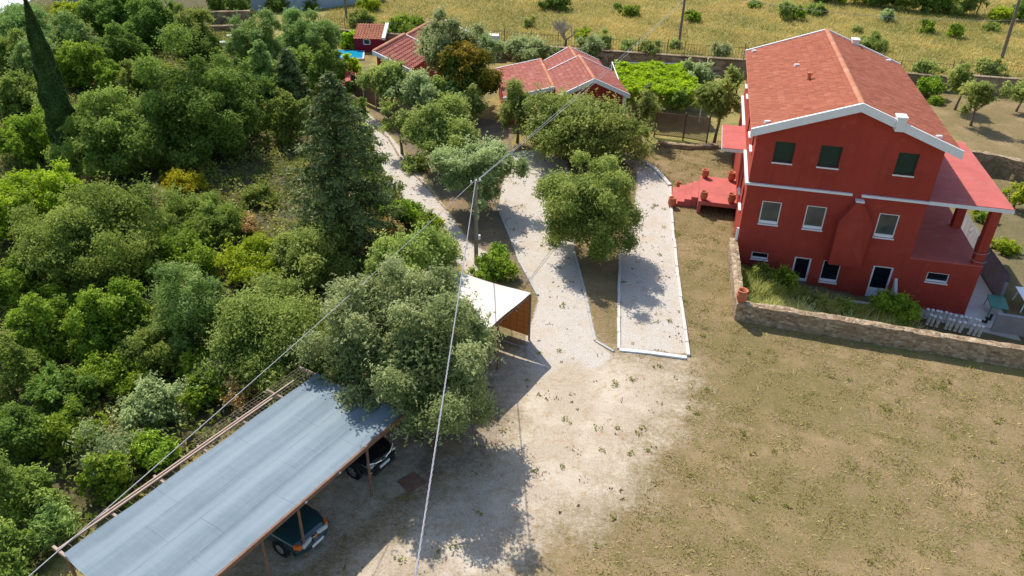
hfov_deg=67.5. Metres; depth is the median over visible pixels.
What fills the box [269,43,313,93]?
tree
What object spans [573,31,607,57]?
olive tree
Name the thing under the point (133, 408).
olive tree
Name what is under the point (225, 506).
carport
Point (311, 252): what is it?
olive tree
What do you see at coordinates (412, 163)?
shrub
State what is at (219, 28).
terrace wall
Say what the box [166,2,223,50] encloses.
tree
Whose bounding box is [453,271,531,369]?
canopy
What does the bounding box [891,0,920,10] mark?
tree
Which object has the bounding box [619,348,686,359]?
kerb
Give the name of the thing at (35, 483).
tree
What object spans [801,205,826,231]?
window
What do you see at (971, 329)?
baluster
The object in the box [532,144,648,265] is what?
olive tree
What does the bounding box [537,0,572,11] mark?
shrub
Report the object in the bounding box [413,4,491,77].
olive tree
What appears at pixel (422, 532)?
cable
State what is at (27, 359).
tree
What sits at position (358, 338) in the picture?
olive tree
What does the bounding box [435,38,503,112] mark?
tree
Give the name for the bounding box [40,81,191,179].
tree
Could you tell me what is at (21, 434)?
tree
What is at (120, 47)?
tree
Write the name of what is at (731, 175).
flower pot
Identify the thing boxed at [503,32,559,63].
olive tree
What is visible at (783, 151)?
window
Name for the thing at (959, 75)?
olive tree
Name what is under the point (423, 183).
kerb
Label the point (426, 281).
olive tree
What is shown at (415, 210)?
shrub
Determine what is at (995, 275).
fence wall
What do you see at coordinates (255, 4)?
boundary wall
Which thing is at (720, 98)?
olive tree
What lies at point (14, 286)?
tree
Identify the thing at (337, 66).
tree
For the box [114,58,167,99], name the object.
tree
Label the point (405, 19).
shrub
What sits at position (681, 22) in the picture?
utility pole
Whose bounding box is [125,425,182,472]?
shrub
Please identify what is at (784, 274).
shrub
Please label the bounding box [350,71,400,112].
panel fence
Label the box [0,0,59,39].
tree
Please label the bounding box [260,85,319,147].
tree
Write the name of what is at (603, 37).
shrub
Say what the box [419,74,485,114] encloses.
olive tree
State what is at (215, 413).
cable
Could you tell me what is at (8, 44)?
tree
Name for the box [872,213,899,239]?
window
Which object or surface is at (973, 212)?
shrub
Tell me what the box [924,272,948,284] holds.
window
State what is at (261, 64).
conifer tree
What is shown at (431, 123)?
olive tree
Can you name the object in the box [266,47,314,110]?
conifer tree
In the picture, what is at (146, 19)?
tree
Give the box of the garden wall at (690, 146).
[657,141,718,149]
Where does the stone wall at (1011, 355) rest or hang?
on the ground at (996, 128)
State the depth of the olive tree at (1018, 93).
66.61 m
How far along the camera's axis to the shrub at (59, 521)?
25.08 m
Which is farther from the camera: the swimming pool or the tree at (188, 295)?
the swimming pool
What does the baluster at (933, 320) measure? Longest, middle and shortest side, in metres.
0.740 x 0.178 x 0.178 m
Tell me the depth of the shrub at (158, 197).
46.99 m
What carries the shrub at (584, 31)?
on the ground at (996, 128)
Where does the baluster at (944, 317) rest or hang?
on the ground at (996, 128)
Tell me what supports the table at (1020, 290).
on the ground at (996, 128)
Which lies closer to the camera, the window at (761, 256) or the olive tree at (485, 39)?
the window at (761, 256)
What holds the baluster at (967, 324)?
on the ground at (996, 128)
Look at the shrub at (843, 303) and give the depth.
41.34 m
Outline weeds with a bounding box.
[393,150,1023,566]
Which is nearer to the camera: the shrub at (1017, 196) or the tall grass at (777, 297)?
the tall grass at (777, 297)
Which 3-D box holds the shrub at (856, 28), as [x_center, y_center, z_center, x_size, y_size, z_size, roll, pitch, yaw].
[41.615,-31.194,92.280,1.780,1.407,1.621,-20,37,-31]
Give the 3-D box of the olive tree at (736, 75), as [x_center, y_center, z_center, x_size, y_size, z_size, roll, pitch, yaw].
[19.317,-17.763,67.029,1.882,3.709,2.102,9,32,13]
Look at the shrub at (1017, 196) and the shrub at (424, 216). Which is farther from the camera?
the shrub at (1017, 196)
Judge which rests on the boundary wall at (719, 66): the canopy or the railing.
the railing
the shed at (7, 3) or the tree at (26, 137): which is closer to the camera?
the tree at (26, 137)
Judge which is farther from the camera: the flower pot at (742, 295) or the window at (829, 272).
the window at (829, 272)
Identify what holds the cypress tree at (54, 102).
on the ground at (996, 128)
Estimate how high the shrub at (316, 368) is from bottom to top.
3.346 m
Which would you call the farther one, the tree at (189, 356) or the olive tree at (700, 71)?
the olive tree at (700, 71)
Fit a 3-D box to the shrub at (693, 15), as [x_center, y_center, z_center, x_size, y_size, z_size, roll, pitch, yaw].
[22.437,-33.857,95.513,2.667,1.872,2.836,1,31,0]
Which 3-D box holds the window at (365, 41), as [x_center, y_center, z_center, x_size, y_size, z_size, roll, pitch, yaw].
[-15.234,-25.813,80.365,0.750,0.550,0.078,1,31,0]
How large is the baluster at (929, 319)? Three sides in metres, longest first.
0.740 x 0.178 x 0.178 m
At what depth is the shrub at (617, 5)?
100.46 m
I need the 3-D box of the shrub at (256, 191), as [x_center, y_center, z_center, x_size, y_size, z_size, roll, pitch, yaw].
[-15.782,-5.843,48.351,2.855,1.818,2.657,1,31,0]
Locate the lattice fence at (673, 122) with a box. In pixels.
[653,110,710,142]
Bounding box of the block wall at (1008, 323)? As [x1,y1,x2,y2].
[991,312,1023,336]
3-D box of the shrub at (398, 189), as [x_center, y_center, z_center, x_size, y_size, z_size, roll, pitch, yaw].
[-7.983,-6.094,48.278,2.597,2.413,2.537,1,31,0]
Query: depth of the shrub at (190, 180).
49.51 m
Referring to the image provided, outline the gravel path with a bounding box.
[345,99,487,275]
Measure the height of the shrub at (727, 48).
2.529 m
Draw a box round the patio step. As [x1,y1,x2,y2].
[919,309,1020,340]
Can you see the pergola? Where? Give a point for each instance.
(639, 91)
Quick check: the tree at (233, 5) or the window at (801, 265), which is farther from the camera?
the tree at (233, 5)
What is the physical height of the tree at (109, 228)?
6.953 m
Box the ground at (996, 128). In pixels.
[0,0,1023,575]
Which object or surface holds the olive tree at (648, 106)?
on the ground at (996, 128)
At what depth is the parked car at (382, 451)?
28.39 m
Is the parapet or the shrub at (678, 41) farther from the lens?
the shrub at (678, 41)
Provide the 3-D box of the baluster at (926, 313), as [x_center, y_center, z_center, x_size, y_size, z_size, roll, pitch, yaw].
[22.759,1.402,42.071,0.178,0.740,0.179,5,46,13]
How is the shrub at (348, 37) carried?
on the ground at (996, 128)
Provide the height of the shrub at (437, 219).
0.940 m
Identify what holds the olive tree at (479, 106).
on the ground at (996, 128)
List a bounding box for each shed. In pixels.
[0,0,29,10]
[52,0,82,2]
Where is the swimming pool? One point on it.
(359, 54)
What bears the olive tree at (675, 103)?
on the ground at (996, 128)
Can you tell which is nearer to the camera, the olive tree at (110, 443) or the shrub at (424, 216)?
the olive tree at (110, 443)
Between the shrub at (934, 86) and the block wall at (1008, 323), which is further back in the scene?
the shrub at (934, 86)
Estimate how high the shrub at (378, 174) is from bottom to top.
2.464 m
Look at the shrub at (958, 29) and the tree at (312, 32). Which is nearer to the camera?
the tree at (312, 32)
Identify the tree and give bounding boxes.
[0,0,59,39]
[0,27,26,69]
[0,67,37,116]
[0,102,52,167]
[0,156,89,244]
[0,248,55,310]
[0,291,78,373]
[0,327,44,405]
[0,399,65,470]
[0,449,71,542]
[1,169,189,301]
[4,35,60,76]
[19,360,101,417]
[23,0,84,168]
[23,280,77,323]
[24,5,100,54]
[30,92,42,108]
[39,396,109,470]
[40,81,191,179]
[48,0,85,20]
[54,39,115,87]
[58,275,164,371]
[62,416,162,488]
[69,450,135,511]
[74,0,131,34]
[74,346,159,400]
[92,60,128,90]
[95,20,152,69]
[108,369,199,436]
[112,323,187,389]
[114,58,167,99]
[121,0,180,51]
[130,19,275,170]
[140,255,241,361]
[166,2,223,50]
[171,26,223,62]
[171,346,221,380]
[187,265,334,408]
[206,0,225,10]
[208,58,235,73]
[221,5,288,81]
[224,0,254,19]
[243,39,286,115]
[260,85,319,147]
[262,213,358,298]
[264,0,289,12]
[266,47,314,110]
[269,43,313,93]
[273,5,344,63]
[278,69,411,268]
[281,246,430,420]
[306,41,353,96]
[342,53,361,74]
[350,280,513,446]
[351,55,410,101]
[359,218,465,295]
[376,254,476,328]
[377,96,424,153]
[382,66,448,110]
[398,90,486,160]
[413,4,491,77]
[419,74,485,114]
[423,131,538,219]
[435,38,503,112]
[463,82,488,126]
[465,27,506,65]
[495,76,533,142]
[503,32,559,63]
[508,81,659,170]
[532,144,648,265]
[552,19,577,46]
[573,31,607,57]
[635,82,664,139]
[662,86,692,121]
[680,57,719,104]
[691,74,741,142]
[724,63,744,94]
[808,0,840,2]
[837,0,866,4]
[867,0,895,7]
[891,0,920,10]
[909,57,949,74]
[919,0,949,14]
[939,0,986,15]
[946,61,976,109]
[957,80,1016,125]
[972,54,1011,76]
[976,0,990,12]
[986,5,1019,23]
[1002,78,1023,111]
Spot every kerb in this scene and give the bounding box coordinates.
[365,121,447,209]
[490,331,548,368]
[494,201,538,295]
[571,244,614,351]
[617,254,620,348]
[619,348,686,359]
[623,153,671,186]
[669,186,689,355]
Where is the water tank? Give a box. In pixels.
[490,34,498,57]
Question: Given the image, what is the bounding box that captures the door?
[865,265,893,295]
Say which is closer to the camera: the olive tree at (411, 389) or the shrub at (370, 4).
the olive tree at (411, 389)
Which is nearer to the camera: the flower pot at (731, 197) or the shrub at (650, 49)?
the flower pot at (731, 197)
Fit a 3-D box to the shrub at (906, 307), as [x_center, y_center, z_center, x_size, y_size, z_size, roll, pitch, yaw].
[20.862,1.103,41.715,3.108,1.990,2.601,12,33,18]
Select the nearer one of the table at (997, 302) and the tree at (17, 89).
the table at (997, 302)
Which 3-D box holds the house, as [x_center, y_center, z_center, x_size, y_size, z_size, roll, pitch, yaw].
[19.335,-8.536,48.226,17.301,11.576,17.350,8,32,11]
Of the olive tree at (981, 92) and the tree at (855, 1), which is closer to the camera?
the olive tree at (981, 92)
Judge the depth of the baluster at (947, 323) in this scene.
41.21 m
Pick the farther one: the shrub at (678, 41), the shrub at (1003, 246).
the shrub at (678, 41)
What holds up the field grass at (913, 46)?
on the ground at (996, 128)
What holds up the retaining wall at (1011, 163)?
on the ground at (996, 128)
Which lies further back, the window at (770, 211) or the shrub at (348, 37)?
the shrub at (348, 37)
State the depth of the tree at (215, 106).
52.35 m
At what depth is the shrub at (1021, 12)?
98.53 m
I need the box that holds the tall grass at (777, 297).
[741,264,925,328]
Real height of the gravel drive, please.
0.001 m
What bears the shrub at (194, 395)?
on the ground at (996, 128)
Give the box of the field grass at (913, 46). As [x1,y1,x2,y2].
[321,0,1023,77]
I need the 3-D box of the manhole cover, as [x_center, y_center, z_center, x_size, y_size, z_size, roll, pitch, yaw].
[-3.720,7.208,28.407,0.780,0.061,0.780,-25,40,-36]
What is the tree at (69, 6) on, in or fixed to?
on the ground at (996, 128)
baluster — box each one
[923,308,929,318]
[925,313,932,324]
[929,315,936,326]
[934,316,941,327]
[941,311,947,322]
[944,318,951,329]
[948,319,955,330]
[953,321,961,331]
[958,321,966,332]
[964,317,971,328]
[967,324,975,334]
[972,324,980,335]
[977,325,984,336]
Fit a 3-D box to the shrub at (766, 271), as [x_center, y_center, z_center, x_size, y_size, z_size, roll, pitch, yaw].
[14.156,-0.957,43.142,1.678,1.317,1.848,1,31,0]
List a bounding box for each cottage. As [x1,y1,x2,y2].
[372,18,465,82]
[497,45,629,123]
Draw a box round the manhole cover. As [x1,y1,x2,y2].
[397,472,425,493]
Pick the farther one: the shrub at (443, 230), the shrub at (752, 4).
the shrub at (752, 4)
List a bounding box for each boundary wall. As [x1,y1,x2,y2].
[250,0,381,11]
[338,29,1023,95]
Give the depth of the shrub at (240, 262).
40.10 m
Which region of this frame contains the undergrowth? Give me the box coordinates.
[0,2,433,575]
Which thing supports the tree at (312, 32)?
on the ground at (996, 128)
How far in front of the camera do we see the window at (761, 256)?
44.10 m
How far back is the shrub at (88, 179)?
49.84 m
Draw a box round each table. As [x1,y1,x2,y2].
[983,294,1008,316]
[1012,286,1023,312]
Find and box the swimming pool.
[338,50,364,59]
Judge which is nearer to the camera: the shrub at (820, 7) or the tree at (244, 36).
the tree at (244, 36)
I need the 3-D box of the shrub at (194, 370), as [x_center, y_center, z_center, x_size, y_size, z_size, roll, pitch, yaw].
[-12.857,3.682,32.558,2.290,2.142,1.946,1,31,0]
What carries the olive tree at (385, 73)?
on the ground at (996, 128)
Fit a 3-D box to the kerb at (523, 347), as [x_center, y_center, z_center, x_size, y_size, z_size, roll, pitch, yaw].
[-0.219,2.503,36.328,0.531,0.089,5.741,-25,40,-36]
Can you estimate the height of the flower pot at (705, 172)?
0.564 m
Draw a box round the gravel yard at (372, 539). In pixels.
[223,341,703,575]
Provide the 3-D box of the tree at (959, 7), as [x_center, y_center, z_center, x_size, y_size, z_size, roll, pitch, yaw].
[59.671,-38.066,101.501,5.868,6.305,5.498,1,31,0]
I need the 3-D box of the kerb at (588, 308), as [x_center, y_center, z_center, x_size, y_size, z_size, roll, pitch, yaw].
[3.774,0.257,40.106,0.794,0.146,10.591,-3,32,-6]
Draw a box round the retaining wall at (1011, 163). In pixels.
[971,150,1023,178]
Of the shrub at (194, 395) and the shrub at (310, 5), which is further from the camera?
the shrub at (310, 5)
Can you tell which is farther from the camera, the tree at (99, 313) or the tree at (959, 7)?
the tree at (959, 7)
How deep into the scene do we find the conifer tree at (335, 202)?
40.04 m
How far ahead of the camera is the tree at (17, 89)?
61.21 m
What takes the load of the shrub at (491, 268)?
on the ground at (996, 128)
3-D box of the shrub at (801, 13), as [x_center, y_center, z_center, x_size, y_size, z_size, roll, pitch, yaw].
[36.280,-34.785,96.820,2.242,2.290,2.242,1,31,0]
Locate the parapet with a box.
[844,278,897,305]
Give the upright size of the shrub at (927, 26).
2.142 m
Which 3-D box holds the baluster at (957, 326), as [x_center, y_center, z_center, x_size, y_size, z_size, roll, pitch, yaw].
[23.884,2.052,41.078,0.178,0.740,0.178,9,46,10]
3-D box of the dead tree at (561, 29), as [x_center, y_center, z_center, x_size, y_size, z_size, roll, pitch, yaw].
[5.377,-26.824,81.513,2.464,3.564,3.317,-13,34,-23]
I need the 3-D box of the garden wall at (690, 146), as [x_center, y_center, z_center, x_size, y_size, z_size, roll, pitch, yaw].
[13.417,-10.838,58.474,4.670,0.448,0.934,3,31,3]
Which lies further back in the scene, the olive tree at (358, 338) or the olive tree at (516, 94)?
the olive tree at (516, 94)
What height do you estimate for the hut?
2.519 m
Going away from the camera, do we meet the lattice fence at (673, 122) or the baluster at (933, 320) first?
the baluster at (933, 320)
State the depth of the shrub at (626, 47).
82.58 m
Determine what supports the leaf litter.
on the ground at (996, 128)
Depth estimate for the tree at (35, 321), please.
33.42 m
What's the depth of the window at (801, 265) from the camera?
43.87 m
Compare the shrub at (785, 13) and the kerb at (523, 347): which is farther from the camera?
the shrub at (785, 13)
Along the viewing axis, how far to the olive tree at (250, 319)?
31.97 m
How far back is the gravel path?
50.47 m
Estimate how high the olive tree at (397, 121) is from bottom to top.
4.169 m
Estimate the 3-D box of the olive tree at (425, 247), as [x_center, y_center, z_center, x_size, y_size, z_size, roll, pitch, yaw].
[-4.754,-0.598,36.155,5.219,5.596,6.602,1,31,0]
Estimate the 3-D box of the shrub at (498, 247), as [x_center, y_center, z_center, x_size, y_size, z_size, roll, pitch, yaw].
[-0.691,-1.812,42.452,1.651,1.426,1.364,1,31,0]
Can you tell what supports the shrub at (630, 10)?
on the ground at (996, 128)
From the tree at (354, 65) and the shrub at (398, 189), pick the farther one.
the tree at (354, 65)
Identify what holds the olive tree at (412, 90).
on the ground at (996, 128)
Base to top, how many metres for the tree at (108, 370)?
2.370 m
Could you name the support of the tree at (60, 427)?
on the ground at (996, 128)
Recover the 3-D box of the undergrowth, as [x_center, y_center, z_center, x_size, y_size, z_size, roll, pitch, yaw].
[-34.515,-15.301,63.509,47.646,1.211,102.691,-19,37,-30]
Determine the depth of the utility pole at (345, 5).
93.17 m
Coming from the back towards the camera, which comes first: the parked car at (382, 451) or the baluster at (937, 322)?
the baluster at (937, 322)
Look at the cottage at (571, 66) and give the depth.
62.47 m
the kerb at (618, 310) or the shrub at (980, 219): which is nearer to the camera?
the kerb at (618, 310)
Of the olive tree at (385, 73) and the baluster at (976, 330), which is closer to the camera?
the baluster at (976, 330)
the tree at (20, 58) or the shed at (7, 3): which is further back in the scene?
the shed at (7, 3)
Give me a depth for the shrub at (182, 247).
39.94 m
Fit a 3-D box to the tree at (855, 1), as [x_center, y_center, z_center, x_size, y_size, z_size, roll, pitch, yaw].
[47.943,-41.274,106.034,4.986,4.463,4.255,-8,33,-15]
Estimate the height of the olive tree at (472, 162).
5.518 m
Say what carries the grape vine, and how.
on the pergola
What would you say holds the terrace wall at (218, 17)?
on the ground at (996, 128)
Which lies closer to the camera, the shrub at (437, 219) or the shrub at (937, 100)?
the shrub at (437, 219)
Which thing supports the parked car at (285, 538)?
on the gravel yard at (372, 539)
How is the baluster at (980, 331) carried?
on the ground at (996, 128)
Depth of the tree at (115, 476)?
26.89 m
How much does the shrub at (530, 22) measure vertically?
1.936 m
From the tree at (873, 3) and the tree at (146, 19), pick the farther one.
the tree at (873, 3)
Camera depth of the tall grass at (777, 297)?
41.46 m
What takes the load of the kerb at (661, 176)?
on the ground at (996, 128)
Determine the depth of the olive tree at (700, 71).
65.89 m
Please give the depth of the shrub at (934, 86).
69.89 m
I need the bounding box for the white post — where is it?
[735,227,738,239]
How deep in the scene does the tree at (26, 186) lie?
42.89 m
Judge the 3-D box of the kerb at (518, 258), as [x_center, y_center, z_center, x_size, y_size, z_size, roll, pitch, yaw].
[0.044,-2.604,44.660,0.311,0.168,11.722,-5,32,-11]
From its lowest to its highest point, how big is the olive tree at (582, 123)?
6.675 m
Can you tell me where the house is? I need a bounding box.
[672,28,1014,314]
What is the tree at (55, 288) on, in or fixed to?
on the ground at (996, 128)
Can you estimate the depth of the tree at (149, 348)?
32.73 m
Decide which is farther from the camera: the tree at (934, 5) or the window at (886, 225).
the tree at (934, 5)
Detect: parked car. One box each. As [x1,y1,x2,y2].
[266,504,329,557]
[345,436,395,479]
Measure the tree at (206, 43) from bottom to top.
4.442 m
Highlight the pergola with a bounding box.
[611,62,701,122]
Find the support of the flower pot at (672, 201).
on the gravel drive
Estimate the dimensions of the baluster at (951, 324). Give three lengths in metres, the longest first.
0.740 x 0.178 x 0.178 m
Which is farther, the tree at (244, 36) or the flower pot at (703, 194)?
the tree at (244, 36)
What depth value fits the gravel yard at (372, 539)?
28.39 m
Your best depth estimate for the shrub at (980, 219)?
51.75 m
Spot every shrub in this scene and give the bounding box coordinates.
[0,516,48,575]
[21,490,84,563]
[78,172,111,186]
[120,218,222,284]
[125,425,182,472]
[144,183,169,210]
[155,167,212,197]
[155,190,248,249]
[173,366,231,421]
[181,356,229,393]
[204,229,280,287]
[216,374,267,416]
[227,210,263,233]
[238,180,281,211]
[239,330,328,389]
[242,267,303,298]
[295,0,320,9]
[339,29,354,48]
[346,7,377,28]
[350,96,369,127]
[355,0,381,12]
[356,121,377,151]
[358,149,386,177]
[369,172,406,200]
[374,216,404,237]
[378,198,427,223]
[380,12,426,32]
[399,152,429,174]
[411,208,440,233]
[431,214,444,226]
[439,225,456,260]
[467,250,521,282]
[487,241,513,262]
[522,15,537,27]
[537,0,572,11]
[572,25,590,43]
[597,27,615,49]
[612,1,622,9]
[617,4,640,16]
[619,38,638,50]
[637,37,663,61]
[669,38,681,48]
[684,9,701,22]
[708,39,733,57]
[746,0,762,8]
[749,259,779,282]
[771,264,800,290]
[775,0,799,20]
[791,4,807,19]
[793,286,833,312]
[806,1,828,16]
[828,294,857,315]
[848,23,864,32]
[859,30,891,51]
[867,287,924,323]
[878,8,895,22]
[916,75,946,96]
[918,18,935,33]
[927,95,945,105]
[946,22,966,37]
[969,210,988,217]
[972,211,998,223]
[981,21,1001,31]
[990,236,1023,258]
[1001,181,1023,207]
[1009,0,1023,22]
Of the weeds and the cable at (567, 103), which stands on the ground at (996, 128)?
the weeds
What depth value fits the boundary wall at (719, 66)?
75.55 m
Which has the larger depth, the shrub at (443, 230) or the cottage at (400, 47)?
the cottage at (400, 47)
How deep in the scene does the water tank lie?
78.52 m
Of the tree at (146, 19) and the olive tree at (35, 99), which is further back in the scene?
the tree at (146, 19)
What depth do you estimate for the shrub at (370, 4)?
96.78 m
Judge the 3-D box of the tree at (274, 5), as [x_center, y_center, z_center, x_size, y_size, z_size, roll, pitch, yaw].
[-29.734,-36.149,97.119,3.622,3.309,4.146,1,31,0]
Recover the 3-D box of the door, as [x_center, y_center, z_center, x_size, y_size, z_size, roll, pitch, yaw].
[20.695,-0.271,43.245,1.066,2.236,0.130,8,32,11]
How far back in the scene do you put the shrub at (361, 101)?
59.46 m
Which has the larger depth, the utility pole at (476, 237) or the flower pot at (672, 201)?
the flower pot at (672, 201)
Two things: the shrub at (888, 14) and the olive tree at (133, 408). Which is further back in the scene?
the shrub at (888, 14)
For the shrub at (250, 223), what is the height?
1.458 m
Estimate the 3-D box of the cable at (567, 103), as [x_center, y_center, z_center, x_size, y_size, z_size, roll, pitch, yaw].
[8.445,-18.302,61.313,0.339,0.424,53.552,13,33,18]
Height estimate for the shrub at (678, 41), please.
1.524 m
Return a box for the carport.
[52,366,405,575]
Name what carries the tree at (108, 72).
on the ground at (996, 128)
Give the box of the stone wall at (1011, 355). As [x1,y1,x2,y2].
[727,237,1023,369]
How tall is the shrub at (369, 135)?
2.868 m
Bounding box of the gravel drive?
[496,148,693,385]
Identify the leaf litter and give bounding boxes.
[343,131,681,575]
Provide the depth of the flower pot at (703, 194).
48.09 m
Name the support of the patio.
on the ground at (996, 128)
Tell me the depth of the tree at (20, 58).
68.95 m
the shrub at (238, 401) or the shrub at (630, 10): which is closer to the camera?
the shrub at (238, 401)
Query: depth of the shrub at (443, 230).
42.84 m
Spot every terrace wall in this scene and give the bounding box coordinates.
[210,10,250,24]
[210,24,240,32]
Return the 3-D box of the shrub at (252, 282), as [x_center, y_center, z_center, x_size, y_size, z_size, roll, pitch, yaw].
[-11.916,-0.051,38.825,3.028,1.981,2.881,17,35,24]
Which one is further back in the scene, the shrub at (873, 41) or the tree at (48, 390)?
the shrub at (873, 41)
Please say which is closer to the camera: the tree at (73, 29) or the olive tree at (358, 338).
the olive tree at (358, 338)
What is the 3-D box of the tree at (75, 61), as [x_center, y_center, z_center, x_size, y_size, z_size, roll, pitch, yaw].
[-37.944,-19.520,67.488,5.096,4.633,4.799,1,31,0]
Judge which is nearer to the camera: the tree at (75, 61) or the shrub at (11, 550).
the shrub at (11, 550)
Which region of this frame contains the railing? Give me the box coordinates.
[303,17,1023,77]
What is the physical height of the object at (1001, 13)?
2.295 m
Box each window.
[363,39,370,44]
[750,252,768,261]
[757,201,781,226]
[771,141,795,164]
[792,257,811,280]
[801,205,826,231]
[816,145,842,169]
[818,260,840,284]
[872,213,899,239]
[892,152,918,177]
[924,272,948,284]
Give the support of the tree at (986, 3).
on the ground at (996, 128)
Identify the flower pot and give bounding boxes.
[668,196,676,206]
[700,190,707,199]
[702,168,708,177]
[728,171,735,180]
[728,192,736,203]
[736,287,748,302]
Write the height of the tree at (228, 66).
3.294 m
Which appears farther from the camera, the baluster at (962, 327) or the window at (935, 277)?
the window at (935, 277)
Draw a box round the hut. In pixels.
[353,23,388,51]
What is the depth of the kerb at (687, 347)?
40.95 m
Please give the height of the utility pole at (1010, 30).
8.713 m
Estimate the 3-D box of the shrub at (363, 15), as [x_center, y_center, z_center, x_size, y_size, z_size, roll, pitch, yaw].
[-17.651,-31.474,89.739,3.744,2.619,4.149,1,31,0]
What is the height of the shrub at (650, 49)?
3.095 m
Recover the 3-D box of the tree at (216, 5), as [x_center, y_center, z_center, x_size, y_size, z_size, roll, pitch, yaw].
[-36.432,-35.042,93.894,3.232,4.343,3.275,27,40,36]
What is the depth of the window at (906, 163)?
39.70 m
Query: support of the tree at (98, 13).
on the ground at (996, 128)
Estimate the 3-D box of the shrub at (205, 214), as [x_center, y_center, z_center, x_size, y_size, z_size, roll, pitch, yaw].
[-18.012,-3.862,44.421,5.230,3.501,5.386,-13,34,-22]
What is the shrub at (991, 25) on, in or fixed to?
on the ground at (996, 128)
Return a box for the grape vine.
[614,59,700,110]
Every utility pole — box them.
[344,0,347,18]
[470,179,480,264]
[678,0,685,39]
[1000,0,1020,58]
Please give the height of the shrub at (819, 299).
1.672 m
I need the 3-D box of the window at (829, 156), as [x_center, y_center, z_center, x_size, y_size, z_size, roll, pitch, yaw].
[16.736,-6.902,40.355,1.130,1.248,0.260,8,32,11]
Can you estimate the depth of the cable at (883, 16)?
81.92 m
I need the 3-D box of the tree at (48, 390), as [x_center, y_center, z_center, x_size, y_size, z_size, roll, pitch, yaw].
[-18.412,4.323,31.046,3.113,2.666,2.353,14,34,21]
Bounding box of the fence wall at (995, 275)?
[961,212,1010,295]
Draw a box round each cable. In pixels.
[29,182,472,575]
[415,181,475,575]
[479,6,676,178]
[745,0,1007,20]
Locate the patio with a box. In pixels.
[964,275,1002,328]
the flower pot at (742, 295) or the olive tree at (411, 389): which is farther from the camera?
the flower pot at (742, 295)
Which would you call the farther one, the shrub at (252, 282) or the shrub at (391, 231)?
the shrub at (391, 231)

